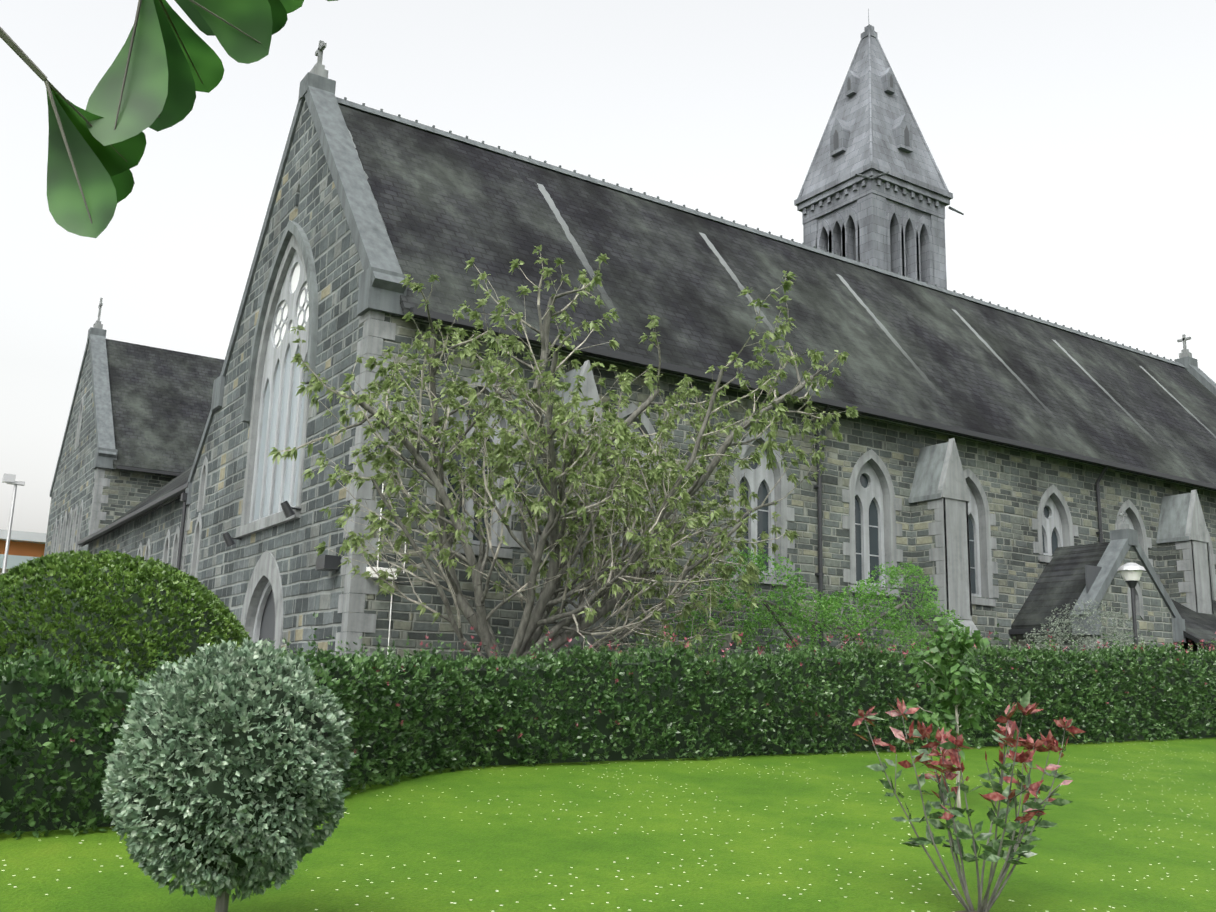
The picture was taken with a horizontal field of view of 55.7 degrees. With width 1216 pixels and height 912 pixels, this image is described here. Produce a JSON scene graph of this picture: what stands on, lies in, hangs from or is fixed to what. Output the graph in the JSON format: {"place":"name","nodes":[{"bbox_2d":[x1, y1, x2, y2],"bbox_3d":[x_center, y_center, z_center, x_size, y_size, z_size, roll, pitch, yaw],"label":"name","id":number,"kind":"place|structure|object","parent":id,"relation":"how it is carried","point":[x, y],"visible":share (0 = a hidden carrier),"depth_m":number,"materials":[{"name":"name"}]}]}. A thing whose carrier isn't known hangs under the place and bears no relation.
{"place":"outdoors","nodes":[
{"label":"outdoors","id":0,"kind":"place"},
{"bbox_2d":[0,540,44,568],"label":"building timber","id":1,"kind":"object","parent":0,"point":[27,549],"depth_m":58.27,"materials":[{"name":"orange wood"}]},
{"bbox_2d":[0,529,46,543],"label":"building fascia","id":2,"kind":"structure","parent":1,"relation":"on","point":[28,537],"depth_m":57.71,"materials":[{"name":"white"}]},
{"bbox_2d":[44,345,96,555],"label":"gable wall","id":3,"kind":"structure","parent":0,"point":[74,483],"depth_m":49.41,"materials":[{"name":"grey stone"}]},
{"bbox_2d":[106,339,223,472],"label":"transept roof","id":4,"kind":"structure","parent":3,"relation":"on","point":[161,400],"depth_m":49.04,"materials":[{"name":"grey stone"}]},
{"bbox_2d":[94,469,176,528],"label":"stone wall","id":5,"kind":"structure","parent":0,"point":[126,491],"depth_m":45.02,"materials":[{"name":"grey stone"}]},
{"bbox_2d":[0,0,337,237],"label":"leaves","id":6,"kind":"object","parent":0,"point":[163,80],"depth_m":1.58,"materials":[{"name":"green plant"}]},
{"bbox_2d":[184,99,363,665],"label":"gable wall","id":7,"kind":"structure","parent":0,"point":[308,200],"depth_m":23.50,"materials":[{"name":"grey stone"}]},
{"bbox_2d":[259,590,274,649],"bbox_3d":[-6.933,4.027,23.746,0.001,3.500,2.200,9,-14,-33],"label":"door leaf","id":8,"kind":"object","parent":7,"relation":"attached to","point":[267,629],"depth_m":24.24,"materials":[{"name":"grey wood"}]},
{"bbox_2d":[249,251,308,522],"bbox_3d":[-6.961,-1.648,24.934,0.060,6.130,3.585,9,-14,-33],"label":"tracery window","id":9,"kind":"structure","parent":7,"relation":"in","point":[274,356],"depth_m":25.20,"materials":[{"name":"grey stone"}]},
{"bbox_2d":[254,347,305,519],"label":"glazing","id":10,"kind":"structure","parent":9,"relation":"in","point":[281,441],"depth_m":24.91,"materials":[{"name":"grey glass"}]},
{"bbox_2d":[241,220,317,422],"bbox_3d":[-7.095,-3.178,25.136,0.160,4.200,4.450,9,-14,-33],"label":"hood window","id":11,"kind":"structure","parent":7,"relation":"attached to","point":[295,229],"depth_m":25.44,"materials":[{"name":"stone"}]},
{"bbox_2d":[222,501,339,570],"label":"floodlights","id":12,"kind":"object","parent":7,"relation":"attached to","point":[327,562],"depth_m":20.47,"materials":[{"name":"black metal"}]},
{"bbox_2d":[366,482,408,654],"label":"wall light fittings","id":13,"kind":"object","parent":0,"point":[374,575],"visible":0.46,"depth_m":20.02,"materials":[{"name":"white plastic"}]},
{"bbox_2d":[562,360,609,660],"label":"buttress","id":14,"kind":"structure","parent":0,"point":[588,388],"depth_m":21.61,"materials":[{"name":"grey stone"}]},
{"bbox_2d":[0,737,1215,911],"bbox_3d":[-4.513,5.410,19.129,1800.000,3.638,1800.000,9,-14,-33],"label":"lawn","id":15,"kind":"structure","parent":0,"point":[1135,829],"depth_m":9.13,"materials":[{"name":"green plant"}]},
{"bbox_2d":[88,497,186,566],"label":"side aisle wall","id":16,"kind":"structure","parent":15,"relation":"on","point":[154,526],"depth_m":35.45,"materials":[{"name":"stone"}]},
{"bbox_2d":[81,465,192,546],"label":"lean-to roof","id":17,"kind":"structure","parent":16,"relation":"on","point":[181,479],"depth_m":40.53,"materials":[{"name":"stone"}]},
{"bbox_2d":[99,636,355,911],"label":"topiary","id":18,"kind":"object","parent":15,"relation":"on","point":[159,863],"depth_m":5.54,"materials":[{"name":"green plant"}]},
{"bbox_2d":[268,245,857,666],"bbox_3d":[-0.226,0.851,18.741,10.755,7.652,6.833,9,-14,-33],"label":"tree","id":19,"kind":"object","parent":15,"relation":"on","point":[622,430],"depth_m":17.59,"materials":[{"name":"green plant"}]},
{"bbox_2d":[0,612,1215,839],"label":"hedge","id":20,"kind":"object","parent":15,"relation":"on","point":[52,672],"depth_m":13.59,"materials":[{"name":"green plant"}]},
{"bbox_2d":[70,625,1215,752],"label":"red hedge shoots","id":21,"kind":"object","parent":20,"relation":"on","point":[685,646],"visible":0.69,"depth_m":15.35,"materials":[{"name":"red plant"}]},
{"bbox_2d":[904,617,1001,807],"bbox_3d":[3.547,2.591,11.653,1.056,1.920,0.998,9,-14,-33],"label":"young tree","id":22,"kind":"object","parent":15,"relation":"on","point":[950,667],"depth_m":11.61,"materials":[{"name":"green plant"}]},
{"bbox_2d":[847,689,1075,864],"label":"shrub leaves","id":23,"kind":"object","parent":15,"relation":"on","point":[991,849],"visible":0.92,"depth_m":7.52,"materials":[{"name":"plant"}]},
{"bbox_2d":[852,697,1084,911],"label":"photinia","id":24,"kind":"object","parent":15,"relation":"on","point":[1049,742],"depth_m":7.54,"materials":[{"name":"red plant"}]},
{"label":"building","id":25,"kind":"object","parent":15,"relation":"on","visible":0},
{"bbox_2d":[0,554,39,568],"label":"building windows","id":26,"kind":"structure","parent":25,"relation":"attached to","point":[13,560],"depth_m":57.41,"materials":[{"name":"white glass"}]},
{"bbox_2d":[0,0,1215,532],"label":"sky","id":27,"kind":"structure","parent":0,"point":[1074,141],"materials":[{"name":"white"}]},
{"bbox_2d":[347,313,1215,669],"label":"church side wall","id":28,"kind":"structure","parent":0,"point":[1015,483],"depth_m":25.95,"materials":[{"name":"grey stone"}]},
{"bbox_2d":[449,387,500,546],"bbox_3d":[-2.587,0.177,21.738,1.224,3.080,0.100,9,-14,-33],"label":"window tracery","id":29,"kind":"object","parent":28,"relation":"in","point":[468,505],"depth_m":21.76,"materials":[{"name":"grey stone"}]},
{"bbox_2d":[534,448,598,656],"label":"buttress","id":30,"kind":"structure","parent":28,"relation":"attached to","point":[539,582],"depth_m":21.64,"materials":[{"name":"grey stone"}]},
{"bbox_2d":[536,366,582,441],"bbox_3d":[-0.689,-0.982,22.327,0.980,1.450,1.000,9,-14,-33],"label":"cap","id":31,"kind":"object","parent":30,"relation":"on","point":[571,374],"depth_m":22.32,"materials":[{"name":"grey stone"}]},
{"bbox_2d":[548,435,602,566],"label":"buttress quoins","id":32,"kind":"object","parent":30,"relation":"attached to","point":[555,441],"visible":0.02,"depth_m":21.64,"materials":[{"name":"grey stone"}]},
{"bbox_2d":[611,416,647,560],"bbox_3d":[0.310,0.646,23.608,1.224,3.080,0.100,9,-14,-33],"label":"window glass","id":33,"kind":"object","parent":28,"relation":"in","point":[632,430],"depth_m":23.89,"materials":[{"name":"grey glass"}]},
{"bbox_2d":[740,441,774,575],"bbox_3d":[3.207,1.116,25.478,1.224,3.080,0.100,9,-14,-33],"label":"arched window","id":34,"kind":"structure","parent":28,"relation":"in","point":[756,477],"depth_m":25.57,"materials":[{"name":"grey stone"}]},
{"bbox_2d":[855,462,884,586],"bbox_3d":[6.104,1.585,27.348,1.224,3.080,0.100,9,-14,-33],"label":"arched window","id":35,"kind":"structure","parent":28,"relation":"attached to","point":[869,493],"depth_m":27.42,"materials":[{"name":"grey stone"}]},
{"bbox_2d":[910,501,965,655],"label":"buttress","id":36,"kind":"structure","parent":28,"relation":"attached to","point":[922,540],"depth_m":27.42,"materials":[{"name":"grey stone"}]},
{"bbox_2d":[908,442,968,503],"bbox_3d":[8.002,0.426,27.937,0.980,1.450,1.000,9,-14,-33],"label":"cap","id":37,"kind":"object","parent":36,"relation":"on","point":[928,471],"visible":0.5,"depth_m":27.84,"materials":[{"name":"grey stone"}]},
{"bbox_2d":[928,497,971,615],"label":"buttress quoins","id":38,"kind":"object","parent":36,"relation":"attached to","point":[937,554],"visible":0.46,"depth_m":27.03,"materials":[{"name":"grey stone"}]},
{"bbox_2d":[937,438,983,655],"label":"buttress","id":39,"kind":"structure","parent":36,"relation":"attached to","point":[953,490],"depth_m":27.18,"materials":[{"name":"grey stone"}]},
{"bbox_2d":[967,484,981,596],"bbox_3d":[9.001,2.055,29.218,1.224,3.080,0.100,9,-14,-33],"label":"arched window","id":40,"kind":"structure","parent":28,"relation":"attached to","point":[972,510],"depth_m":29.46,"materials":[{"name":"grey stone"}]},
{"bbox_2d":[1042,497,1062,555],"bbox_3d":[11.915,1.894,31.220,1.224,1.768,0.100,9,-14,-33],"label":"arched window","id":41,"kind":"structure","parent":28,"relation":"attached to","point":[1051,522],"depth_m":31.31,"materials":[{"name":"grey stone"}]},
{"bbox_2d":[1011,542,1109,628],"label":"porch roof","id":42,"kind":"structure","parent":28,"relation":"attached to","point":[1061,581],"depth_m":29.46,"materials":[{"name":"stone"}]},
{"bbox_2d":[1124,511,1133,528],"bbox_3d":[14.812,2.364,33.090,1.224,1.768,0.100,9,-14,-33],"label":"window","id":43,"kind":"structure","parent":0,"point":[1127,519],"depth_m":33.30,"materials":[{"name":"grey stone"}]},
{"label":"gravel apron","id":44,"kind":"structure","parent":0,"visible":0},
{"bbox_2d":[2,473,24,573],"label":"lighting column","id":45,"kind":"structure","parent":44,"relation":"on","point":[9,479],"depth_m":43.96,"materials":[{"name":"grey metal"}]},
{"bbox_2d":[0,549,253,691],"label":"dome bush","id":46,"kind":"object","parent":44,"relation":"on","point":[63,564],"depth_m":10.73,"materials":[{"name":"green plant"}]},
{"bbox_2d":[48,234,1215,656],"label":"dressings","id":47,"kind":"structure","parent":44,"relation":"on","point":[378,330],"depth_m":25.71,"materials":[{"name":"stone"}]},
{"bbox_2d":[252,287,975,642],"bbox_3d":[8.063,3.114,32.081,33.980,9.491,6.013,9,-14,-33],"label":"window tracery","id":48,"kind":"object","parent":47,"relation":"on","point":[260,611],"visible":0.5,"depth_m":24.56,"materials":[{"name":"grey stone"}]},
{"bbox_2d":[77,307,1215,652],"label":"rainwater","id":49,"kind":"object","parent":47,"relation":"attached to","point":[593,351],"visible":0.52,"depth_m":27.46,"materials":[{"name":"black metal"}]},
{"bbox_2d":[446,406,1057,593],"bbox_3d":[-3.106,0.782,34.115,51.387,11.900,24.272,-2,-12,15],"label":"glazing","id":50,"kind":"structure","parent":47,"relation":"on","point":[762,522],"depth_m":27.05,"materials":[{"name":"grey glass"}]},
{"bbox_2d":[338,104,1215,490],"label":"church roof","id":51,"kind":"structure","parent":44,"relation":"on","point":[448,208],"depth_m":29.15,"materials":[{"name":"grey stone"}]},
{"bbox_2d":[274,263,308,347],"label":"tracery window panes","id":52,"kind":"structure","parent":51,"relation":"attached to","point":[295,278],"depth_m":25.52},
{"bbox_2d":[50,72,1215,642],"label":"copings","id":53,"kind":"object","parent":51,"relation":"on","point":[382,276],"visible":0.62,"depth_m":26.63,"materials":[{"name":"grey stone"}]},
{"bbox_2d":[93,298,102,328],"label":"stone cross","id":54,"kind":"object","parent":53,"relation":"on","point":[98,324],"visible":0.9,"depth_m":51.01,"materials":[{"name":"stone"}]},
{"bbox_2d":[310,40,1191,357],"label":"roof crosses","id":55,"kind":"object","parent":53,"relation":"on","point":[318,68],"visible":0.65,"depth_m":26.55,"materials":[{"name":"stone"}]},
{"bbox_2d":[1117,512,1128,529],"bbox_3d":[13.161,1.675,29.391,0.312,0.492,0.204,9,-14,-33],"label":"stone cross","id":56,"kind":"object","parent":53,"relation":"on","point":[1123,524],"visible":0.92,"depth_m":29.34,"materials":[{"name":"stone"}]},
{"bbox_2d":[336,97,1185,367],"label":"roof ridge","id":57,"kind":"structure","parent":51,"relation":"on","point":[482,145],"depth_m":32.51,"materials":[{"name":"grey stone"}]},
{"bbox_2d":[794,162,952,288],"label":"tower dressings","id":58,"kind":"structure","parent":51,"relation":"on","point":[871,220],"depth_m":40.29,"materials":[{"name":"grey stone"}]},
{"bbox_2d":[818,201,856,259],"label":"belfry window","id":59,"kind":"structure","parent":58,"relation":"attached to","point":[841,212],"depth_m":40.81,"materials":[{"name":"grey stone"}]},
{"bbox_2d":[803,178,938,214],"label":"tower corbels","id":60,"kind":"object","parent":58,"relation":"attached to","point":[887,186],"visible":1,"depth_m":40.49,"materials":[{"name":"grey stone"}]},
{"bbox_2d":[801,9,945,196],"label":"spire","id":61,"kind":"structure","parent":58,"relation":"on","point":[887,110],"depth_m":41.52,"materials":[{"name":"grey stone"}]},
{"bbox_2d":[830,67,912,156],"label":"spire lucarnes","id":62,"kind":"object","parent":61,"relation":"attached to","point":[842,128],"visible":0.33,"depth_m":41.36,"materials":[{"name":"grey stone"}]},
{"bbox_2d":[797,34,948,198],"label":"spire edge ribs","id":63,"kind":"object","parent":61,"relation":"attached to","point":[870,123],"visible":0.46,"depth_m":42.38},
{"bbox_2d":[886,199,929,283],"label":"belfry window","id":64,"kind":"structure","parent":58,"relation":"attached to","point":[903,209],"depth_m":40.40,"materials":[{"name":"grey stone"}]},
{"bbox_2d":[855,172,963,214],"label":"tower spouts","id":65,"kind":"object","parent":58,"relation":"attached to","point":[882,174],"visible":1,"depth_m":39.16,"materials":[{"name":"grey stone"}]},
{"bbox_2d":[827,75,1159,592],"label":"dark openings","id":66,"kind":"object","parent":51,"relation":"attached to","point":[1091,573],"visible":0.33,"depth_m":40.35,"materials":[{"name":"grey wood"}]},
{"bbox_2d":[1158,542,1197,651],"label":"buttress","id":67,"kind":"structure","parent":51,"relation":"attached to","point":[1170,556],"depth_m":33.09,"materials":[{"name":"grey stone"}]},
{"bbox_2d":[1156,493,1190,543],"bbox_3d":[16.694,1.834,33.547,0.980,1.450,1.000,9,-14,-33],"label":"cap","id":68,"kind":"object","parent":67,"relation":"on","point":[1173,516],"visible":0.54,"depth_m":33.45,"materials":[{"name":"grey stone"}]},
{"bbox_2d":[1175,540,1213,611],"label":"buttress quoins","id":69,"kind":"object","parent":67,"relation":"attached to","point":[1184,564],"visible":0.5,"depth_m":32.70,"materials":[{"name":"grey stone"}]},
{"bbox_2d":[1185,490,1213,613],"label":"buttress","id":70,"kind":"structure","parent":67,"relation":"attached to","point":[1196,532],"depth_m":32.88,"materials":[{"name":"grey stone"}]},
{"bbox_2d":[660,547,975,659],"bbox_3d":[4.651,3.974,23.999,8.613,3.933,1.773,9,-14,-33],"label":"bush","id":71,"kind":"object","parent":44,"relation":"on","point":[824,605],"depth_m":23.81,"materials":[{"name":"green plant"}]},
{"bbox_2d":[1016,633,1092,659],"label":"porch side walls","id":72,"kind":"structure","parent":44,"relation":"on","point":[1020,637],"depth_m":28.55,"materials":[{"name":"stone"}]},
{"bbox_2d":[1015,599,1148,658],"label":"grey shrub leaves","id":73,"kind":"object","parent":44,"relation":"on","point":[1056,622],"visible":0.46,"depth_m":25.97,"materials":[{"name":"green plant"}]},
{"bbox_2d":[1126,580,1137,645],"bbox_3d":[11.669,4.581,25.345,0.247,3.650,0.260,9,-14,-33],"label":"lamp post","id":74,"kind":"object","parent":44,"relation":"on","point":[1132,584],"visible":0.44,"depth_m":25.57,"materials":[{"name":"black metal"}]},
{"bbox_2d":[1120,570,1142,580],"bbox_3d":[11.720,2.688,25.741,0.468,0.220,0.480,9,-14,-33],"label":"lamp bowl","id":75,"kind":"object","parent":74,"relation":"on","point":[1128,575],"visible":0.91,"depth_m":25.59,"materials":[{"name":"white glass"}]},
{"bbox_2d":[1117,563,1145,571],"bbox_3d":[11.725,2.492,25.782,0.600,0.180,0.600,9,-14,-33],"label":"lamp cap","id":76,"kind":"object","parent":75,"relation":"on","point":[1130,566],"visible":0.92,"depth_m":25.59,"materials":[{"name":"white metal"}]},
{"bbox_2d":[1092,546,1179,658],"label":"porch gable wall","id":77,"kind":"structure","parent":44,"relation":"on","point":[1156,623],"depth_m":28.96,"materials":[{"name":"stone"}]},
{"bbox_2d":[1171,599,1215,648],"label":"lean to roof","id":78,"kind":"object","parent":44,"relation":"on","point":[1199,627],"visible":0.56,"depth_m":31.01,"materials":[{"name":"grey stone"}]}
]}

